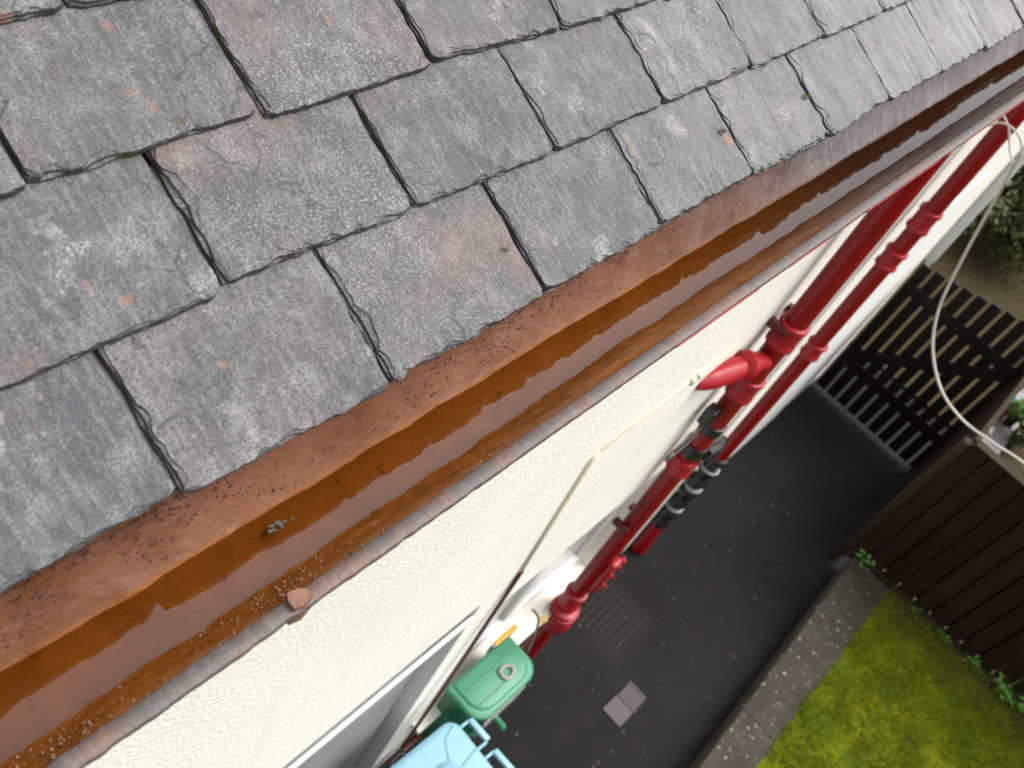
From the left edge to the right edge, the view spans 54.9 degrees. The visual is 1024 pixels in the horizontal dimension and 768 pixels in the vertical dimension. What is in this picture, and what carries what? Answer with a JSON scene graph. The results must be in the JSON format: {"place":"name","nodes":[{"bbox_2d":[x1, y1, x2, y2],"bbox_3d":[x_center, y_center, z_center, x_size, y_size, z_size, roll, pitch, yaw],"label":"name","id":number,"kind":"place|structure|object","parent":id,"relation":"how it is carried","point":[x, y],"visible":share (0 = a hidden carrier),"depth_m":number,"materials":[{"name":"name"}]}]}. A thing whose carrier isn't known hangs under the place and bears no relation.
{"place":"outdoors","nodes":[
{"label":"outdoors","id":0,"kind":"place"},
{"bbox_2d":[399,349,950,767],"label":"path","id":1,"kind":"structure","parent":0,"point":[551,713],"depth_m":6.52,"materials":[{"name":"black asphalt"}]},
{"bbox_2d":[390,717,513,767],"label":"wheelie bin","id":2,"kind":"object","parent":1,"relation":"on","point":[449,745],"visible":1,"depth_m":4.27,"materials":[{"name":"blue plastic"}]},
{"bbox_2d":[410,636,532,750],"bbox_3d":[-0.191,1.694,5.027,0.308,0.914,0.445,45,49,15],"label":"wheelie bin","id":3,"kind":"object","parent":1,"relation":"on","point":[485,690],"visible":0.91,"depth_m":4.72,"materials":[{"name":"green plastic"}]},
{"bbox_2d":[486,624,516,653],"bbox_3d":[-0.052,1.272,4.904,0.024,0.095,0.180,45,49,15],"label":"orange strip","id":4,"kind":"object","parent":3,"relation":"attached to","point":[510,631],"visible":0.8,"depth_m":4.87,"materials":[{"name":"plastic"}]},
{"bbox_2d":[526,609,547,652],"bbox_3d":[0.125,1.209,4.822,0.082,0.095,0.207,14,48,-13],"label":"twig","id":5,"kind":"object","parent":3,"relation":"on","point":[542,619],"visible":1,"depth_m":4.83,"materials":[{"name":"plant"}]},
{"bbox_2d":[602,681,645,727],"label":"bricks","id":6,"kind":"object","parent":1,"relation":"on","point":[624,704],"visible":1,"depth_m":5.85,"materials":[{"name":"brick"}]},
{"bbox_2d":[489,436,861,766],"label":"grit","id":7,"kind":"object","parent":1,"relation":"on","point":[663,643],"visible":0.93,"depth_m":6.21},
{"bbox_2d":[829,436,972,561],"bbox_3d":[2.564,0.800,6.593,0.054,1.490,0.070,45,49,15],"label":"corner post","id":8,"kind":"object","parent":1,"relation":"on","point":[935,469],"visible":1,"depth_m":6.49,"materials":[{"name":"brown wood"}]},
{"bbox_2d":[842,373,1023,555],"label":"path fence","id":9,"kind":"object","parent":1,"relation":"on","point":[985,419],"visible":0.59,"depth_m":6.97,"materials":[{"name":"brown wood"}]},
{"bbox_2d":[910,370,1023,471],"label":"gate post","id":10,"kind":"object","parent":1,"relation":"on","point":[973,415],"visible":0.25,"depth_m":7.43,"materials":[{"name":"brown wood"}]},
{"bbox_2d":[816,263,1023,467],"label":"slatted gate","id":11,"kind":"structure","parent":10,"relation":"attached to","point":[854,358],"depth_m":7.49,"materials":[{"name":"brown wood"}]},
{"bbox_2d":[756,588,1023,767],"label":"lawn","id":12,"kind":"structure","parent":0,"point":[979,691],"depth_m":6.29,"materials":[{"name":"green plant"}]},
{"bbox_2d":[938,629,950,643],"bbox_3d":[2.938,1.719,6.699,0.076,0.057,0.103,9,49,-17],"label":"weed","id":13,"kind":"object","parent":12,"relation":"on","point":[945,636],"visible":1,"depth_m":6.68,"materials":[{"name":"green plant"}]},
{"bbox_2d":[964,655,981,673],"bbox_3d":[3.117,1.881,6.639,0.153,0.078,0.113,45,49,15],"label":"weed","id":14,"kind":"object","parent":12,"relation":"on","point":[974,662],"visible":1,"depth_m":6.63,"materials":[{"name":"green plant"}]},
{"bbox_2d":[994,672,1023,712],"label":"weed","id":15,"kind":"object","parent":12,"relation":"on","point":[1005,692],"visible":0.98,"depth_m":6.51,"materials":[{"name":"green plant"}]},
{"bbox_2d":[838,341,1023,701],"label":"ground","id":16,"kind":"structure","parent":0,"point":[883,570],"depth_m":7.17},
{"bbox_2d":[0,0,1023,767],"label":"house","id":17,"kind":"structure","parent":16,"relation":"on","point":[314,214],"depth_m":1.14,"materials":[{"name":"white concrete"}]},
{"bbox_2d":[283,615,474,767],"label":"window","id":18,"kind":"structure","parent":17,"relation":"in","point":[344,743],"depth_m":3.80,"materials":[{"name":"white plastic"}]},
{"bbox_2d":[377,730,424,767],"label":"base pipe","id":19,"kind":"object","parent":17,"relation":"attached to","point":[415,738],"visible":0.23,"depth_m":4.98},
{"bbox_2d":[379,750,408,767],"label":"black hose","id":20,"kind":"object","parent":19,"relation":"attached to","point":[392,760],"visible":0.66,"depth_m":4.88,"materials":[{"name":"rubber"}]},
{"bbox_2d":[400,571,523,747],"bbox_3d":[-0.244,1.214,4.175,0.020,1.650,0.113,30,47,2],"label":"pipe","id":21,"kind":"object","parent":17,"relation":"attached to","point":[475,640],"visible":1,"depth_m":4.06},
{"bbox_2d":[0,28,1023,767],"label":"gutter","id":22,"kind":"object","parent":17,"relation":"attached to","point":[114,636],"visible":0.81,"depth_m":1.10,"materials":[{"name":"brown paint"}]},
{"bbox_2d":[268,517,294,533],"bbox_3d":[-0.241,0.145,1.024,0.011,0.002,0.033,45,49,15],"label":"leaf debris","id":23,"kind":"object","parent":22,"relation":"in","point":[278,523],"visible":1,"depth_m":1.02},
{"bbox_2d":[410,501,624,734],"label":"wall","id":24,"kind":"structure","parent":17,"relation":"in","point":[539,589],"depth_m":5.22,"materials":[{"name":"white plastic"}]},
{"bbox_2d":[518,343,738,572],"bbox_3d":[0.391,0.288,3.524,0.026,0.851,0.842,45,49,16],"label":"cable trunking","id":25,"kind":"object","parent":17,"relation":"attached to","point":[693,380],"visible":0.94,"depth_m":3.23,"materials":[{"name":"beige plastic"}]},
{"bbox_2d":[521,151,953,659],"bbox_3d":[0.641,0.388,4.196,0.531,4.201,0.176,-26,66,-37],"label":"soil pipe","id":26,"kind":"object","parent":17,"relation":"attached to","point":[741,375],"visible":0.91,"depth_m":3.72,"materials":[{"name":"red paint"}]},
{"bbox_2d":[589,556,625,593],"bbox_3d":[0.488,0.972,5.032,0.107,0.300,0.048,-19,62,-34],"label":"access door","id":27,"kind":"structure","parent":26,"relation":"in","point":[607,574],"depth_m":4.98,"materials":[{"name":"red metal"}]},
{"bbox_2d":[665,402,727,461],"bbox_3d":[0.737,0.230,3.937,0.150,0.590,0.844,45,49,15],"label":"pipe clamp","id":28,"kind":"object","parent":26,"relation":"attached to","point":[705,420],"visible":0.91,"depth_m":4.12,"materials":[{"name":"black metal"}]},
{"bbox_2d":[802,93,811,99],"bbox_3d":[0.500,-0.489,1.670,0.014,0.009,0.036,45,49,15],"label":"moss tuft","id":29,"kind":"object","parent":17,"relation":"on","point":[807,94],"visible":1,"depth_m":1.67,"materials":[{"name":"plant"}]},
{"bbox_2d":[631,101,1023,554],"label":"waste pipe","id":30,"kind":"object","parent":17,"relation":"attached to","point":[920,223],"visible":0.93,"depth_m":4.78,"materials":[{"name":"red paint"}]},
{"bbox_2d":[924,147,1023,266],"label":"corner downpipe","id":31,"kind":"object","parent":17,"relation":"attached to","point":[980,203],"visible":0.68,"depth_m":6.97,"materials":[{"name":"white plastic"}]},
{"bbox_2d":[931,152,1023,464],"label":"white cable","id":32,"kind":"object","parent":17,"relation":"attached to","point":[943,297],"visible":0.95,"depth_m":5.40,"materials":[{"name":"white plastic"}]},
{"bbox_2d":[988,115,1022,163],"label":"cable loop","id":33,"kind":"object","parent":17,"relation":"attached to","point":[1009,126],"visible":0.93,"depth_m":3.59,"materials":[{"name":"white plastic"}]},
{"bbox_2d":[689,558,889,767],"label":"edging wall","id":34,"kind":"structure","parent":16,"relation":"on","point":[847,601],"depth_m":6.17,"materials":[{"name":"concrete"}]},
{"bbox_2d":[856,549,874,571],"bbox_3d":[2.472,1.235,6.882,0.138,0.091,0.172,22,47,-5],"label":"weed","id":35,"kind":"object","parent":34,"relation":"on","point":[866,560],"visible":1,"depth_m":6.89,"materials":[{"name":"green plant"}]},
{"bbox_2d":[847,440,1023,704],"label":"board fence","id":36,"kind":"object","parent":16,"relation":"on","point":[945,545],"visible":1,"depth_m":6.42,"materials":[{"name":"brown wood"}]},
{"bbox_2d":[851,190,1023,475],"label":"soil","id":37,"kind":"structure","parent":0,"point":[975,276],"depth_m":10.01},
{"bbox_2d":[963,158,1023,283],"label":"hedge bush","id":38,"kind":"object","parent":37,"relation":"on","point":[1006,214],"visible":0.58,"depth_m":10.00,"materials":[{"name":"green plant"}]},
{"bbox_2d":[1002,399,1023,427],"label":"shrub","id":39,"kind":"object","parent":37,"relation":"on","point":[1015,415],"visible":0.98,"depth_m":8.41,"materials":[{"name":"green plant"}]},
{"bbox_2d":[1004,425,1023,449],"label":"shrub","id":40,"kind":"object","parent":37,"relation":"on","point":[1016,436],"visible":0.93,"depth_m":8.37,"materials":[{"name":"green plant"}]},
{"bbox_2d":[982,388,1023,454],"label":"pavement","id":41,"kind":"structure","parent":0,"point":[1000,434],"depth_m":8.52,"materials":[{"name":"grey concrete"}]},
{"bbox_2d":[988,427,994,434],"bbox_3d":[4.118,0.397,8.476,0.050,0.045,0.134,45,49,15],"label":"white stone","id":42,"kind":"object","parent":41,"relation":"on","point":[991,430],"visible":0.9,"depth_m":8.45,"materials":[{"name":"white stone"}]},
{"bbox_2d":[999,396,1020,418],"bbox_3d":[4.324,0.186,8.604,0.193,0.243,0.179,7,50,-19],"label":"flower pot","id":43,"kind":"object","parent":41,"relation":"on","point":[1003,415],"visible":0.17,"depth_m":8.58,"materials":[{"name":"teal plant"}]}
]}

